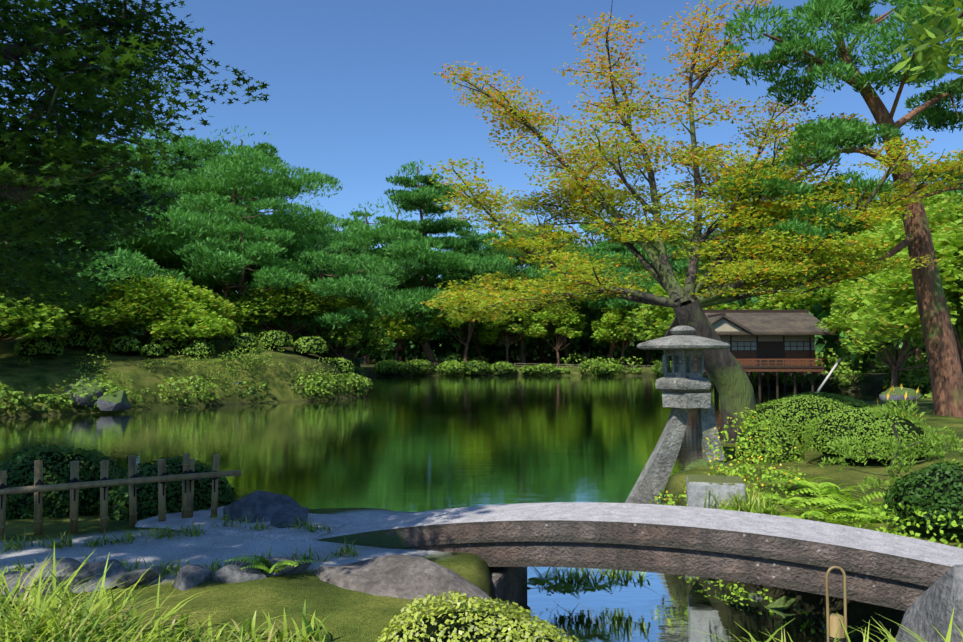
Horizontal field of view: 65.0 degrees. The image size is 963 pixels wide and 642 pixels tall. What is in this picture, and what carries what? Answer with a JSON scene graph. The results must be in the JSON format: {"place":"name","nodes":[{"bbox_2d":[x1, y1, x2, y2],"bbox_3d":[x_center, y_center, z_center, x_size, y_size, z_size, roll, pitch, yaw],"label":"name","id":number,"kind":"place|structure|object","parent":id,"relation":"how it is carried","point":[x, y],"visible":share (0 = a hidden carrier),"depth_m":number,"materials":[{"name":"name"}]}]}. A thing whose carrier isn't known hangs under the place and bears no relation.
{"place":"outdoors","nodes":[
{"label":"outdoors","id":0,"kind":"place"},
{"bbox_2d":[0,376,926,641],"bbox_3d":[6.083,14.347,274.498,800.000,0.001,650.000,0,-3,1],"label":"pond water","id":1,"kind":"structure","parent":0,"point":[411,443],"depth_m":18.50,"materials":[{"name":"green liquid"}]},
{"bbox_2d":[817,358,841,392],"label":"pole","id":2,"kind":"object","parent":1,"relation":"in","point":[829,374],"visible":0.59,"depth_m":43.61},
{"bbox_2d":[0,329,962,641],"bbox_3d":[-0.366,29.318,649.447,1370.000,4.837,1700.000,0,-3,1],"label":"grass ground","id":3,"kind":"structure","parent":0,"point":[356,617],"depth_m":7.37,"materials":[{"name":"green plant"}]},
{"bbox_2d":[0,571,29,598],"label":"rock","id":4,"kind":"object","parent":3,"relation":"on","point":[12,575],"visible":0.15,"depth_m":5.15,"materials":[{"name":"grey stone"}]},
{"bbox_2d":[14,335,63,355],"bbox_3d":[-19.505,1.014,33.403,1.941,1.080,1.906,0,-3,1],"label":"hill shrub","id":5,"kind":"object","parent":3,"relation":"on","point":[45,345],"depth_m":32.78,"materials":[{"name":"green plant"}]},
{"bbox_2d":[23,558,90,594],"bbox_3d":[-3.026,1.811,5.317,0.554,0.291,0.395,0,-3,1],"label":"rock","id":6,"kind":"object","parent":3,"relation":"on","point":[72,565],"visible":0.33,"depth_m":5.24,"materials":[{"name":"grey stone"}]},
{"bbox_2d":[0,444,122,518],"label":"bush","id":7,"kind":"object","parent":3,"relation":"on","point":[64,452],"depth_m":8.15,"materials":[{"name":"green plant"}]},
{"bbox_2d":[63,328,101,346],"bbox_3d":[-19.138,0.803,36.350,1.738,0.912,1.750,0,-3,1],"label":"hill shrub","id":8,"kind":"object","parent":3,"relation":"on","point":[82,337],"depth_m":35.82,"materials":[{"name":"green plant"}]},
{"bbox_2d":[64,377,105,406],"bbox_3d":[-15.982,2.874,30.588,1.585,1.216,1.042,2,-3,-36],"label":"hill rock","id":9,"kind":"object","parent":3,"relation":"on","point":[78,399],"visible":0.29,"depth_m":30.29,"materials":[{"name":"stone"}]},
{"bbox_2d":[72,559,126,592],"bbox_3d":[-2.766,1.837,5.402,0.414,0.200,0.355,2,-3,-39],"label":"rock","id":10,"kind":"object","parent":3,"relation":"on","point":[115,569],"visible":0.35,"depth_m":5.39,"materials":[{"name":"grey stone"}]},
{"bbox_2d":[97,389,130,410],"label":"hill rock","id":11,"kind":"object","parent":3,"relation":"on","point":[118,400],"visible":0.94,"depth_m":30.00,"materials":[{"name":"stone"}]},
{"bbox_2d":[0,453,240,539],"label":"bamboo fence","id":12,"kind":"object","parent":3,"relation":"on","point":[188,464],"visible":0.81,"depth_m":7.15,"materials":[{"name":"brown wood"}]},
{"bbox_2d":[0,470,218,508],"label":"rope bindings","id":13,"kind":"object","parent":12,"relation":"attached to","point":[38,482],"visible":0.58,"depth_m":7.12,"materials":[{"name":"black fabric"}]},
{"bbox_2d":[110,335,142,351],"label":"hill shrub","id":14,"kind":"object","parent":3,"relation":"on","point":[136,341],"depth_m":35.85,"materials":[{"name":"green plant"}]},
{"bbox_2d":[0,0,269,309],"bbox_3d":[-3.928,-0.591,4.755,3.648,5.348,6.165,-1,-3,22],"label":"tree","id":15,"kind":"object","parent":3,"relation":"on","point":[10,55],"visible":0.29,"depth_m":5.36,"materials":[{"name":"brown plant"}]},
{"bbox_2d":[116,566,166,588],"bbox_3d":[-2.493,1.858,5.539,0.291,0.161,0.495,0,-3,11],"label":"rock","id":16,"kind":"object","parent":3,"relation":"on","point":[152,573],"visible":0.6,"depth_m":5.37,"materials":[{"name":"grey stone"}]},
{"bbox_2d":[140,343,164,355],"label":"hill shrub","id":17,"kind":"object","parent":3,"relation":"on","point":[153,348],"depth_m":35.75,"materials":[{"name":"green plant"}]},
{"bbox_2d":[96,455,236,520],"bbox_3d":[-3.421,1.872,8.261,1.422,0.758,1.334,0,-3,1],"label":"bush","id":18,"kind":"object","parent":3,"relation":"on","point":[175,459],"depth_m":7.91,"materials":[{"name":"green plant"}]},
{"bbox_2d":[147,333,186,348],"bbox_3d":[-15.478,0.904,37.325,1.817,0.976,1.845,0,-3,1],"label":"hill shrub","id":19,"kind":"object","parent":3,"relation":"on","point":[174,341],"depth_m":36.69,"materials":[{"name":"green plant"}]},
{"bbox_2d":[0,510,369,578],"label":"path edge grass","id":20,"kind":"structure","parent":3,"relation":"on","point":[346,550],"depth_m":6.52,"materials":[{"name":"green plant"}]},
{"bbox_2d":[173,565,211,590],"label":"rock","id":21,"kind":"object","parent":3,"relation":"on","point":[190,576],"visible":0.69,"depth_m":5.36,"materials":[{"name":"grey stone"}]},
{"bbox_2d":[184,327,213,343],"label":"hill shrub","id":22,"kind":"object","parent":3,"relation":"on","point":[203,339],"depth_m":38.31,"materials":[{"name":"green plant"}]},
{"bbox_2d":[185,340,214,353],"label":"hill shrub","id":23,"kind":"object","parent":3,"relation":"on","point":[202,345],"depth_m":36.32,"materials":[{"name":"green plant"}]},
{"bbox_2d":[223,320,242,336],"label":"hill shrub","id":24,"kind":"object","parent":3,"relation":"on","point":[237,329],"depth_m":41.10,"materials":[{"name":"green plant"}]},
{"bbox_2d":[210,559,266,582],"bbox_3d":[-1.763,1.847,5.519,0.419,0.167,0.293,-1,-3,21],"label":"rock","id":25,"kind":"object","parent":3,"relation":"on","point":[234,572],"visible":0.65,"depth_m":5.43,"materials":[{"name":"grey stone"}]},
{"bbox_2d":[228,333,258,347],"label":"hill shrub","id":26,"kind":"object","parent":3,"relation":"on","point":[242,344],"depth_m":38.22,"materials":[{"name":"green plant"}]},
{"bbox_2d":[135,506,358,541],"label":"stone bridge approach","id":27,"kind":"structure","parent":3,"relation":"on","point":[201,519],"depth_m":7.19,"materials":[{"name":"grey stone"}]},
{"bbox_2d":[223,490,300,522],"bbox_3d":[-2.152,1.905,7.616,0.858,0.419,0.590,1,-3,-16],"label":"rock","id":28,"kind":"object","parent":3,"relation":"on","point":[259,505],"visible":0.44,"depth_m":7.47,"materials":[{"name":"grey stone"}]},
{"bbox_2d":[259,330,292,346],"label":"hill shrub","id":29,"kind":"object","parent":3,"relation":"on","point":[281,343],"depth_m":39.66,"materials":[{"name":"green plant"}]},
{"bbox_2d":[254,557,311,575],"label":"rock","id":30,"kind":"object","parent":3,"relation":"on","point":[296,569],"visible":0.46,"depth_m":5.63,"materials":[{"name":"grey stone"}]},
{"bbox_2d":[270,507,307,527],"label":"rock","id":31,"kind":"object","parent":3,"relation":"on","point":[278,520],"visible":0.54,"depth_m":7.19,"materials":[{"name":"grey stone"}]},
{"bbox_2d":[293,336,328,353],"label":"hill shrub","id":32,"kind":"object","parent":3,"relation":"on","point":[297,348],"depth_m":40.52,"materials":[{"name":"green plant"}]},
{"bbox_2d":[331,357,354,371],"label":"hill shrub","id":33,"kind":"object","parent":3,"relation":"on","point":[344,361],"depth_m":42.09,"materials":[{"name":"green plant"}]},
{"bbox_2d":[312,555,492,601],"bbox_3d":[-0.569,2.156,5.429,1.772,0.896,0.890,-1,-3,24],"label":"boulder","id":34,"kind":"object","parent":3,"relation":"on","point":[406,576],"visible":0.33,"depth_m":5.27,"materials":[{"name":"grey stone"}]},
{"bbox_2d":[0,329,931,415],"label":"shoreline shrub leaves","id":35,"kind":"object","parent":3,"relation":"on","point":[353,380],"visible":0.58,"depth_m":43.34,"materials":[{"name":"green plant"}]},
{"bbox_2d":[375,591,580,641],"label":"shrub","id":36,"kind":"object","parent":3,"relation":"on","point":[543,628],"depth_m":3.29,"materials":[{"name":"green plant"}]},
{"bbox_2d":[0,111,962,349],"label":"pine needles","id":37,"kind":"object","parent":3,"relation":"on","point":[199,231],"visible":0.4,"depth_m":47.23,"materials":[{"name":"green plant"}]},
{"bbox_2d":[0,190,962,357],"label":"trees","id":38,"kind":"object","parent":3,"relation":"on","point":[888,312],"visible":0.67,"depth_m":41.14,"materials":[{"name":"green plant"}]},
{"bbox_2d":[0,486,962,641],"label":"grass clumps","id":39,"kind":"object","parent":3,"relation":"on","point":[34,617],"visible":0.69,"depth_m":4.08,"materials":[{"name":"green plant"}]},
{"bbox_2d":[0,130,962,386],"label":"background trees","id":40,"kind":"object","parent":3,"relation":"on","point":[896,363],"visible":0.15,"depth_m":57.59,"materials":[{"name":"green plant"}]},
{"bbox_2d":[460,603,532,626],"bbox_3d":[0.009,2.301,4.879,0.825,0.924,1.135,0,-3,-10],"label":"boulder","id":41,"kind":"object","parent":3,"relation":"on","point":[492,610],"visible":0.02,"depth_m":4.89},
{"bbox_2d":[53,267,962,374],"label":"understory leaves","id":42,"kind":"object","parent":3,"relation":"on","point":[446,346],"visible":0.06,"depth_m":100.63,"materials":[{"name":"green plant"}]},
{"bbox_2d":[490,567,526,608],"bbox_3d":[-0.151,2.636,6.684,0.900,1.035,1.000,-1,-3,18],"label":"bridge abutment","id":43,"kind":"object","parent":3,"relation":"on","point":[508,584],"visible":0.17,"depth_m":6.48,"materials":[{"name":"grey stone"}]},
{"bbox_2d":[401,542,928,610],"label":"bridge beam","id":44,"kind":"structure","parent":43,"relation":"on","point":[887,592],"depth_m":5.75,"materials":[{"name":"grey stone"}]},
{"bbox_2d":[316,502,962,586],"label":"bridge slab","id":45,"kind":"structure","parent":44,"relation":"on","point":[874,553],"depth_m":5.96,"materials":[{"name":"grey stone"}]},
{"bbox_2d":[371,328,657,359],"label":"background trees","id":46,"kind":"object","parent":3,"relation":"on","point":[517,356],"depth_m":149.87,"materials":[{"name":"green plant"}]},
{"bbox_2d":[225,469,909,598],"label":"bank ferns","id":47,"kind":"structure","parent":3,"relation":"on","point":[868,511],"depth_m":7.62,"materials":[{"name":"green plant"}]},
{"bbox_2d":[514,363,644,369],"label":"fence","id":48,"kind":"object","parent":3,"relation":"on","point":[553,364],"visible":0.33,"depth_m":85.51,"materials":[{"name":"brown wood"}]},
{"bbox_2d":[625,326,730,503],"bbox_3d":[2.935,1.635,11.498,1.763,3.135,1.422,0,-3,-2],"label":"stone lantern","id":49,"kind":"object","parent":3,"relation":"on","point":[683,386],"visible":0.96,"depth_m":11.34,"materials":[{"name":"stone"}]},
{"bbox_2d":[420,0,962,443],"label":"maple tree","id":50,"kind":"object","parent":3,"relation":"on","point":[480,302],"depth_m":14.20,"materials":[{"name":"yellow plant"}]},
{"bbox_2d":[523,587,861,635],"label":"shore rocks","id":51,"kind":"object","parent":3,"relation":"on","point":[784,603],"visible":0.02,"depth_m":7.02,"materials":[{"name":"stone"}]},
{"bbox_2d":[683,458,729,470],"bbox_3d":[3.477,2.330,11.463,0.893,0.524,0.774,0,-3,1],"label":"moss mound","id":52,"kind":"object","parent":3,"relation":"on","point":[698,462],"visible":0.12,"depth_m":11.38,"materials":[{"name":"stone"}]},
{"bbox_2d":[686,474,745,508],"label":"granite block","id":53,"kind":"structure","parent":3,"relation":"on","point":[698,487],"depth_m":8.23,"materials":[{"name":"grey stone"}]},
{"bbox_2d":[694,310,835,392],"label":"tea house","id":54,"kind":"structure","parent":3,"relation":"on","point":[770,350],"depth_m":45.50,"materials":[{"name":"brown wood"}]},
{"bbox_2d":[665,313,835,336],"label":"roof","id":55,"kind":"structure","parent":54,"relation":"on","point":[776,323],"depth_m":46.09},
{"bbox_2d":[694,351,823,371],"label":"wooden teahouse walls","id":56,"kind":"structure","parent":54,"relation":"attached to","point":[788,354],"depth_m":45.45,"materials":[{"name":"brown wood"}]},
{"bbox_2d":[694,359,823,365],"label":"railing","id":57,"kind":"object","parent":54,"relation":"attached to","point":[780,359],"visible":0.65,"depth_m":44.90,"materials":[{"name":"brown wood"}]},
{"bbox_2d":[712,318,814,340],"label":"wall","id":58,"kind":"structure","parent":54,"relation":"attached to","point":[722,324],"depth_m":45.52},
{"bbox_2d":[725,342,814,349],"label":"windows","id":59,"kind":"structure","parent":54,"relation":"attached to","point":[786,344],"depth_m":45.52,"materials":[{"name":"grey glass"}]},
{"bbox_2d":[735,425,803,463],"bbox_3d":[4.475,1.902,11.774,1.080,0.567,1.074,0,-3,1],"label":"clipped shrub","id":60,"kind":"object","parent":3,"relation":"on","point":[797,445],"depth_m":11.43,"materials":[{"name":"green plant"}]},
{"bbox_2d":[740,394,855,441],"bbox_3d":[5.715,1.644,13.163,2.335,0.762,1.862,0,-3,1],"label":"clipped shrub","id":61,"kind":"object","parent":3,"relation":"on","point":[806,397],"depth_m":12.69,"materials":[{"name":"green plant"}]},
{"bbox_2d":[649,382,962,631],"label":"bank plants","id":62,"kind":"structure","parent":3,"relation":"on","point":[882,513],"depth_m":8.84,"materials":[{"name":"green plant"}]},
{"bbox_2d":[759,391,871,409],"bbox_3d":[6.928,1.758,15.684,2.243,0.608,1.931,0,-3,1],"label":"clipped shrub","id":63,"kind":"object","parent":3,"relation":"on","point":[856,402],"depth_m":15.45,"materials":[{"name":"green plant"}]},
{"bbox_2d":[825,566,846,641],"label":"bamboo marker post","id":64,"kind":"object","parent":3,"relation":"on","point":[833,621],"visible":1,"depth_m":3.57,"materials":[{"name":"beige wood"}]},
{"bbox_2d":[826,633,845,641],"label":"bamboo marker rope","id":65,"kind":"object","parent":64,"relation":"attached to","point":[831,639],"visible":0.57,"depth_m":3.55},
{"bbox_2d":[711,0,962,417],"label":"pine tree","id":66,"kind":"object","parent":3,"relation":"on","point":[830,133],"depth_m":14.63,"materials":[{"name":"green plant"}]},
{"bbox_2d":[801,405,941,459],"bbox_3d":[5.483,1.542,10.769,1.747,0.704,1.668,0,-3,1],"label":"clipped shrub","id":67,"kind":"object","parent":3,"relation":"on","point":[807,439],"depth_m":10.31,"materials":[{"name":"green plant"}]},
{"bbox_2d":[879,387,921,400],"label":"rock","id":68,"kind":"object","parent":3,"relation":"on","point":[900,393],"visible":0.42,"depth_m":35.90,"materials":[{"name":"stone"}]},
{"bbox_2d":[883,461,962,531],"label":"clipped shrub","id":69,"kind":"object","parent":3,"relation":"on","point":[889,496],"depth_m":6.58,"materials":[{"name":"green plant"}]},
{"bbox_2d":[895,565,962,641],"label":"boulder","id":70,"kind":"object","parent":3,"relation":"on","point":[938,601],"visible":1,"depth_m":4.45,"materials":[{"name":"grey stone"}]},
{"bbox_2d":[0,0,962,292],"label":"sky","id":71,"kind":"structure","parent":0,"point":[356,97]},
{"bbox_2d":[818,398,962,494],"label":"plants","id":72,"kind":"object","parent":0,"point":[931,453],"visible":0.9,"depth_m":7.32,"materials":[{"name":"green plant"}]},
{"bbox_2d":[888,0,962,93],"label":"leaves","id":73,"kind":"object","parent":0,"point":[936,54],"depth_m":4.03,"materials":[{"name":"green plant"}]}
]}

